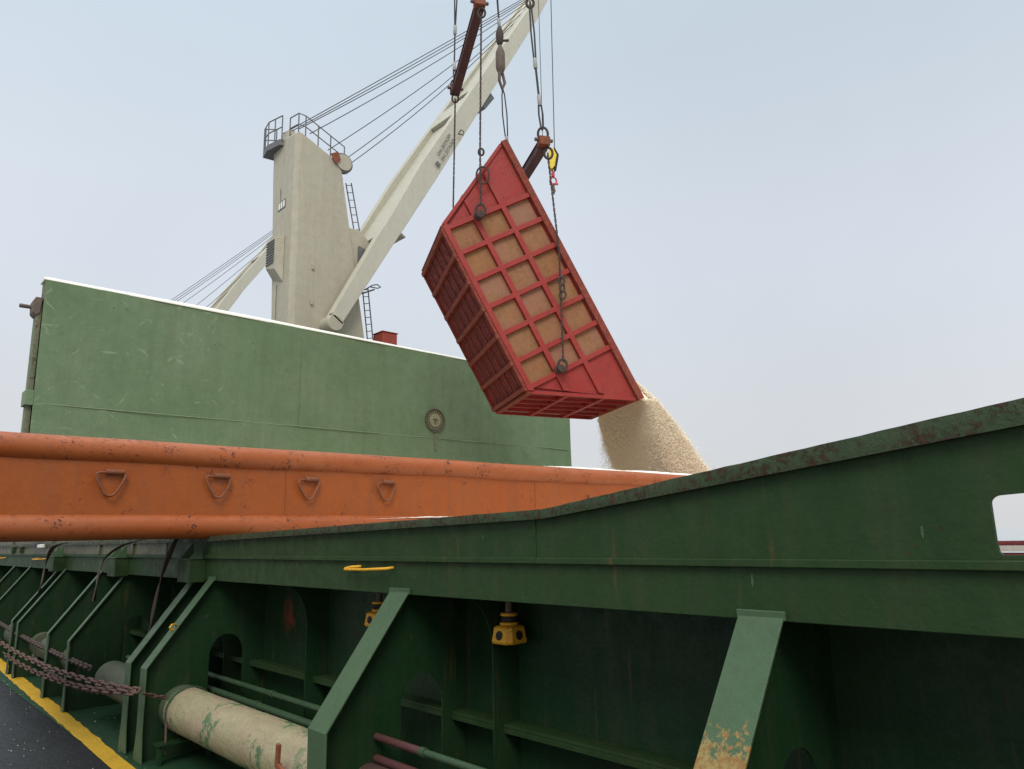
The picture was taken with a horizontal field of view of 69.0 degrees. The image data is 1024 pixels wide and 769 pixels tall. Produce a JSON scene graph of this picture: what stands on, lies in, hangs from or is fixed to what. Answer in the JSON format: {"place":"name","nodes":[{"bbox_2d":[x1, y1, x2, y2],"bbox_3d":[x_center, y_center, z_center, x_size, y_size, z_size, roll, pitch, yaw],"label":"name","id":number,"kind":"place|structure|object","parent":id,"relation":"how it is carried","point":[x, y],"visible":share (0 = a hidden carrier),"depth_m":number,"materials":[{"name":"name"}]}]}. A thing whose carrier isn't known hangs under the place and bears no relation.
{"place":"outdoors","nodes":[
{"label":"outdoors","id":0,"kind":"place"},
{"bbox_2d":[0,0,1023,528],"label":"sky","id":1,"kind":"structure","parent":0,"point":[794,225],"materials":[{"name":"blue"}]},
{"bbox_2d":[538,0,542,134],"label":"hoist wire","id":2,"kind":"object","parent":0,"point":[540,56],"visible":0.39,"depth_m":14.24,"materials":[{"name":"black metal"}]},
{"bbox_2d":[551,7,554,147],"bbox_3d":[0.534,-14.832,16.101,0.235,21.310,0.054,9,-15,-41],"label":"hoist wire","id":3,"kind":"object","parent":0,"point":[552,76],"visible":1,"depth_m":14.32,"materials":[{"name":"black metal"}]},
{"bbox_2d":[548,148,558,193],"bbox_3d":[0.784,-3.969,13.873,0.195,0.925,0.140,-1,-12,0],"label":"hook block","id":4,"kind":"object","parent":3,"relation":"hanging from","point":[553,162],"depth_m":13.84,"materials":[{"name":"yellow metal"}]},
{"bbox_2d":[597,380,713,473],"bbox_3d":[2.617,1.808,14.079,2.257,3.562,4.860,2,-12,-15],"label":"falling rice","id":5,"kind":"object","parent":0,"point":[645,433],"visible":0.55,"depth_m":12.82,"materials":[{"name":"beige food"}]},
{"bbox_2d":[996,528,1023,552],"bbox_3d":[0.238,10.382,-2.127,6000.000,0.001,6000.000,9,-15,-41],"label":"sea","id":6,"kind":"structure","parent":0,"point":[1010,534],"depth_m":802.92,"materials":[{"name":"grey liquid"}]},
{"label":"hull","id":7,"kind":"structure","parent":6,"relation":"on","visible":0},
{"bbox_2d":[0,681,110,768],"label":"deck","id":8,"kind":"structure","parent":7,"relation":"on","point":[49,743],"depth_m":6.23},
{"bbox_2d":[0,657,244,768],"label":"coaming walkway","id":9,"kind":"structure","parent":8,"relation":"on","point":[103,723],"depth_m":6.54,"materials":[{"name":"green paint"}]},
{"bbox_2d":[0,658,134,768],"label":"painted line","id":10,"kind":"object","parent":9,"relation":"on","point":[108,756],"visible":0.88,"depth_m":6.74,"materials":[{"name":"yellow paint"}]},
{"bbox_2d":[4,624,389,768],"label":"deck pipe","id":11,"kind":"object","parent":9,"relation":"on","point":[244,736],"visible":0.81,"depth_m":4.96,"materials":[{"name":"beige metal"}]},
{"bbox_2d":[142,692,167,699],"bbox_3d":[-2.651,2.314,5.532,0.034,0.096,0.253,-5,-12,17],"label":"chain end","id":12,"kind":"object","parent":11,"relation":"attached to","point":[154,696],"visible":1,"depth_m":5.52,"materials":[{"name":"brown metal"}]},
{"bbox_2d":[373,754,417,768],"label":"thin pipe","id":13,"kind":"object","parent":11,"relation":"on","point":[387,762],"visible":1,"depth_m":3.76,"materials":[{"name":"red metal"}]},
{"bbox_2d":[274,743,284,768],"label":"valve lever","id":14,"kind":"object","parent":9,"relation":"on","point":[277,764],"visible":1,"depth_m":4.05,"materials":[{"name":"brown metal"}]},
{"bbox_2d":[0,398,1023,768],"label":"hatch coaming","id":15,"kind":"object","parent":9,"relation":"on","point":[850,604],"visible":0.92,"depth_m":3.29,"materials":[{"name":"green paint"}]},
{"bbox_2d":[0,621,92,671],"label":"lashing chain","id":16,"kind":"object","parent":15,"relation":"hanging from","point":[77,662],"visible":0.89,"depth_m":7.95,"materials":[{"name":"metal"}]},
{"bbox_2d":[37,542,69,594],"bbox_3d":[-6.031,2.435,9.740,1.062,0.710,0.098,-12,-16,41],"label":"hanging strap","id":17,"kind":"object","parent":15,"relation":"hanging from","point":[51,549],"visible":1,"depth_m":9.85,"materials":[{"name":"black rubber"}]},
{"bbox_2d":[0,641,140,693],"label":"lashing chain","id":18,"kind":"object","parent":15,"relation":"hanging from","point":[99,682],"visible":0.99,"depth_m":6.64,"materials":[{"name":"brown metal"}]},
{"bbox_2d":[2,652,136,695],"bbox_3d":[-4.456,2.760,7.219,0.045,0.264,5.126,9,-16,-42],"label":"lashing chain","id":19,"kind":"object","parent":18,"relation":"attached to","point":[86,687],"visible":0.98,"depth_m":6.67,"materials":[{"name":"brown metal"}]},
{"bbox_2d":[31,654,111,694],"bbox_3d":[-4.422,2.886,7.363,0.050,0.147,3.172,9,-16,-42],"label":"lashing chain","id":20,"kind":"object","parent":15,"relation":"hanging from","point":[49,672],"visible":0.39,"depth_m":7.56,"materials":[{"name":"metal"}]},
{"bbox_2d":[92,539,145,600],"bbox_3d":[-4.065,1.915,7.620,1.187,0.630,0.131,-11,-15,40],"label":"hanging strap","id":21,"kind":"object","parent":15,"relation":"hanging from","point":[99,569],"visible":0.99,"depth_m":7.83,"materials":[{"name":"black rubber"}]},
{"bbox_2d":[0,431,686,541],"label":"hatch cover","id":22,"kind":"object","parent":15,"relation":"on","point":[64,488],"visible":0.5,"depth_m":6.43,"materials":[{"name":"orange metal"}]},
{"bbox_2d":[148,539,177,631],"bbox_3d":[-3.041,1.763,6.496,0.422,0.850,0.062,-10,-15,38],"label":"hanging strap","id":23,"kind":"object","parent":22,"relation":"hanging from","point":[169,554],"visible":0.84,"depth_m":6.52,"materials":[{"name":"black rubber"}]},
{"bbox_2d":[382,516,451,518],"bbox_3d":[1.754,1.812,10.138,9.600,0.064,0.110,9,-15,-41],"label":"rice dusting","id":24,"kind":"object","parent":22,"relation":"on","point":[420,517],"visible":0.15,"depth_m":7.68,"materials":[{"name":"beige food"}]},
{"bbox_2d":[549,466,690,474],"bbox_3d":[3.054,1.446,11.546,8.300,0.091,0.200,9,-15,-41],"label":"rice dusting","id":25,"kind":"object","parent":22,"relation":"on","point":[625,470],"visible":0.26,"depth_m":10.27,"materials":[{"name":"beige food"}]},
{"bbox_2d":[364,593,383,626],"bbox_3d":[-0.873,1.457,4.894,0.161,0.250,0.161,9,-15,-41],"label":"hatch cleat","id":26,"kind":"object","parent":15,"relation":"attached to","point":[377,604],"visible":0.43,"depth_m":4.86,"materials":[{"name":"metal"}]},
{"bbox_2d":[374,733,485,768],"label":"thin pipe","id":27,"kind":"object","parent":15,"relation":"attached to","point":[423,752],"visible":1,"depth_m":3.57,"materials":[{"name":"red metal"}]},
{"bbox_2d":[492,602,526,644],"bbox_3d":[-0.016,1.247,3.967,0.161,0.250,0.161,9,-15,-41],"label":"hatch cleat","id":28,"kind":"object","parent":15,"relation":"attached to","point":[508,630],"visible":0.98,"depth_m":3.91,"materials":[{"name":"metal"}]},
{"bbox_2d":[172,230,272,310],"bbox_3d":[-14.157,-0.697,35.378,9.150,19.396,2.700,9,-15,-41],"label":"deck crane","id":29,"kind":"object","parent":8,"relation":"on","point":[227,298],"visible":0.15,"depth_m":36.39,"materials":[{"name":"beige paint"}]},
{"bbox_2d":[373,330,397,344],"bbox_3d":[-3.240,2.044,18.796,0.490,6.885,0.490,9,-15,-41],"label":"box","id":30,"kind":"object","parent":8,"relation":"on","point":[386,337],"visible":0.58,"depth_m":19.29,"materials":[{"name":"red paint"}]},
{"bbox_2d":[263,0,546,339],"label":"deck crane","id":31,"kind":"object","parent":8,"relation":"on","point":[323,261],"visible":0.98,"depth_m":18.94,"materials":[{"name":"beige paint"}]},
{"bbox_2d":[998,540,1023,554],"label":"hatch coaming","id":32,"kind":"object","parent":8,"relation":"on","point":[1011,545],"depth_m":11.76,"materials":[{"name":"red paint"}]},
{"bbox_3d":[-3.186,3.940,15.623,10.985,1.895,2.200,9,-15,-41],"label":"end coaming","id":33,"kind":"object","parent":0,"visible":0},
{"bbox_2d":[19,277,571,466],"bbox_3d":[-3.167,0.919,15.233,12.036,3.854,0.700,9,-15,-41],"label":"folded hatch cover","id":34,"kind":"object","parent":33,"relation":"on","point":[108,363],"visible":0.66,"depth_m":13.49,"materials":[{"name":"green metal"}]},
{"bbox_3d":[-3.240,2.664,6.892,0.338,0.852,1.100,9,-15,-41],"label":"step frame","id":35,"kind":"object","parent":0,"visible":0},
{"bbox_2d":[207,684,311,727],"bbox_3d":[-2.334,2.478,5.978,0.065,0.065,4.400,9,-15,-41],"label":"thin pipe","id":36,"kind":"object","parent":35,"relation":"attached to","point":[281,714],"visible":0.38,"depth_m":5.40,"materials":[{"name":"metal"}]},
{"bbox_2d":[208,671,320,711],"bbox_3d":[-2.246,2.433,6.069,0.055,0.055,4.400,9,-15,-41],"label":"thin pipe","id":37,"kind":"object","parent":35,"relation":"on","point":[273,694],"visible":0.44,"depth_m":5.61,"materials":[{"name":"green metal"}]},
{"bbox_3d":[-1.052,-22.215,17.572,0.700,14.186,0.700,9,-15,-41],"label":"crane hook","id":38,"kind":"object","parent":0,"visible":0},
{"bbox_2d":[453,0,457,34],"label":"wire sling","id":39,"kind":"object","parent":38,"relation":"hanging from","point":[455,26],"visible":1,"depth_m":15.69,"materials":[{"name":"grey metal"}]},
{"bbox_2d":[454,34,455,60],"bbox_3d":[-1.202,-7.054,15.595,0.053,0.671,0.032,9,-15,-41],"label":"wire rope","id":40,"kind":"object","parent":39,"relation":"hanging from","point":[454,45],"visible":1,"depth_m":15.60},
{"bbox_2d":[453,61,455,78],"bbox_3d":[-1.196,-6.493,15.447,0.072,0.497,0.113,-1,-12,0],"label":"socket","id":41,"kind":"object","parent":40,"relation":"hanging from","point":[454,66],"visible":0.75,"depth_m":15.43,"materials":[{"name":"grey metal"}]},
{"bbox_2d":[496,0,500,25],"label":"wire sling","id":42,"kind":"object","parent":38,"relation":"hanging from","point":[498,21],"visible":1,"depth_m":15.67,"materials":[{"name":"grey metal"}]},
{"bbox_2d":[496,26,508,89],"bbox_3d":[-0.210,-6.806,15.544,0.270,1.482,0.193,5,-13,-29],"label":"swivel link","id":43,"kind":"object","parent":42,"relation":"hanging from","point":[500,59],"visible":1,"depth_m":15.46,"materials":[{"name":"metal"}]},
{"bbox_2d":[501,89,507,135],"bbox_3d":[-0.148,-5.560,15.332,0.135,1.157,0.065,5,-13,-27],"label":"wire sling","id":44,"kind":"object","parent":43,"relation":"hanging from","point":[503,92],"visible":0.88,"depth_m":15.33,"materials":[{"name":"grey metal"}]},
{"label":"wire sling","id":45,"kind":"object","parent":44,"relation":"hanging from","visible":0},
{"bbox_2d":[522,135,552,179],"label":"spreader beam","id":46,"kind":"structure","parent":45,"relation":"hanging from","point":[532,161],"depth_m":13.28,"materials":[{"name":"brown metal"}]},
{"bbox_2d":[543,147,553,159],"bbox_3d":[0.634,-4.026,12.962,0.188,0.238,0.064,-1,-12,-3],"label":"chain ring","id":47,"kind":"object","parent":46,"relation":"hanging from","point":[545,156],"visible":1,"depth_m":12.95,"materials":[{"name":"metal"}]},
{"bbox_2d":[547,152,563,362],"bbox_3d":[0.732,-2.204,12.585,0.173,3.775,0.057,-3,-12,7],"label":"lifting chain","id":48,"kind":"object","parent":47,"relation":"hanging from","point":[550,178],"visible":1,"depth_m":12.57,"materials":[{"name":"metal"}]},
{"bbox_2d":[557,276,564,285],"bbox_3d":[0.827,-1.735,12.453,0.136,0.172,0.036,-1,-12,-3],"label":"chain ring","id":49,"kind":"object","parent":48,"relation":"attached to","point":[558,280],"visible":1,"depth_m":12.44,"materials":[{"name":"metal"}]},
{"bbox_2d":[557,358,567,372],"bbox_3d":[0.831,-0.314,12.215,0.188,0.238,0.064,-1,-12,-3],"label":"chain ring","id":50,"kind":"object","parent":48,"relation":"hanging from","point":[558,364],"visible":1,"depth_m":12.20,"materials":[{"name":"metal"}]},
{"bbox_2d":[559,283,565,292],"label":"chain ring","id":51,"kind":"object","parent":48,"relation":"attached to","point":[561,291],"visible":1,"depth_m":12.41,"materials":[{"name":"metal"}]},
{"bbox_2d":[559,290,566,299],"bbox_3d":[0.847,-1.498,12.418,0.136,0.172,0.036,-1,-12,-3],"label":"chain ring","id":52,"kind":"object","parent":48,"relation":"attached to","point":[564,297],"visible":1,"depth_m":12.40,"materials":[{"name":"metal"}]},
{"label":"wire sling","id":53,"kind":"object","parent":38,"relation":"hanging from","visible":0},
{"bbox_2d":[525,0,534,8],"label":"chain ring","id":54,"kind":"object","parent":53,"relation":"hanging from","point":[528,6],"visible":1,"depth_m":13.40,"materials":[{"name":"metal"}]},
{"bbox_2d":[529,1,537,68],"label":"wire sling","id":55,"kind":"object","parent":54,"relation":"hanging from","point":[534,48],"visible":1,"depth_m":13.29,"materials":[{"name":"black metal"}]},
{"bbox_2d":[535,68,539,93],"bbox_3d":[0.448,-5.332,13.148,0.099,0.703,0.039,6,-14,-32],"label":"wire rope","id":56,"kind":"object","parent":55,"relation":"hanging from","point":[537,83],"visible":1,"depth_m":13.14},
{"bbox_2d":[537,94,543,130],"bbox_3d":[0.497,-4.764,13.053,0.104,0.679,0.075,5,-13,-27],"label":"wire sling","id":57,"kind":"object","parent":56,"relation":"hanging from","point":[539,101],"visible":1,"depth_m":13.05,"materials":[{"name":"black metal"}]},
{"bbox_2d":[537,126,548,136],"bbox_3d":[0.538,-4.368,12.979,0.217,0.278,0.068,-1,-12,-3],"label":"chain ring","id":58,"kind":"object","parent":57,"relation":"hanging from","point":[545,128],"visible":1,"depth_m":12.97,"materials":[{"name":"metal"}]},
{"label":"wire sling","id":59,"kind":"object","parent":38,"relation":"hanging from","visible":0},
{"bbox_2d":[447,0,488,95],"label":"spreader beam","id":60,"kind":"structure","parent":59,"relation":"hanging from","point":[455,87],"depth_m":14.17,"materials":[{"name":"brown metal"}]},
{"bbox_2d":[451,94,458,102],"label":"chain ring","id":61,"kind":"object","parent":60,"relation":"hanging from","point":[457,98],"visible":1,"depth_m":15.28,"materials":[{"name":"metal"}]},
{"bbox_2d":[452,98,455,206],"bbox_3d":[-1.178,-4.164,15.033,0.078,3.469,0.235,2,-12,-17],"label":"lifting chain","id":62,"kind":"object","parent":61,"relation":"hanging from","point":[454,150],"visible":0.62,"depth_m":15.17,"materials":[{"name":"metal"}]},
{"bbox_2d":[421,139,643,419],"bbox_3d":[-0.002,-1.409,13.560,1.855,5.060,2.562,-27,-3,-18],"label":"cargo skip","id":63,"kind":"object","parent":62,"relation":"hanging from","point":[491,276],"visible":0.99,"depth_m":12.63,"materials":[{"name":"red paint"}]},
{"bbox_2d":[477,7,485,18],"bbox_3d":[-0.544,-6.637,13.293,0.170,0.215,0.058,-1,-12,-3],"label":"chain ring","id":64,"kind":"object","parent":60,"relation":"hanging from","point":[478,10],"visible":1,"depth_m":13.28,"materials":[{"name":"metal"}]},
{"bbox_2d":[479,12,481,205],"bbox_3d":[-0.534,-4.806,12.835,0.039,3.823,0.249,-4,-12,13],"label":"lifting chain","id":65,"kind":"object","parent":64,"relation":"hanging from","point":[480,186],"visible":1,"depth_m":12.75,"materials":[{"name":"metal"}]},
{"bbox_2d":[475,203,486,217],"bbox_3d":[-0.521,-2.892,12.360,0.202,0.258,0.066,-1,-12,-3],"label":"chain ring","id":66,"kind":"object","parent":65,"relation":"hanging from","point":[484,213],"visible":1,"depth_m":12.34,"materials":[{"name":"metal"}]},
{"bbox_2d":[475,166,489,184],"bbox_3d":[-0.494,-3.537,12.583,0.248,0.325,0.062,-1,-12,-3],"label":"chain ring","id":67,"kind":"object","parent":65,"relation":"hanging from","point":[486,168],"visible":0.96,"depth_m":12.57,"materials":[{"name":"metal"}]}
]}

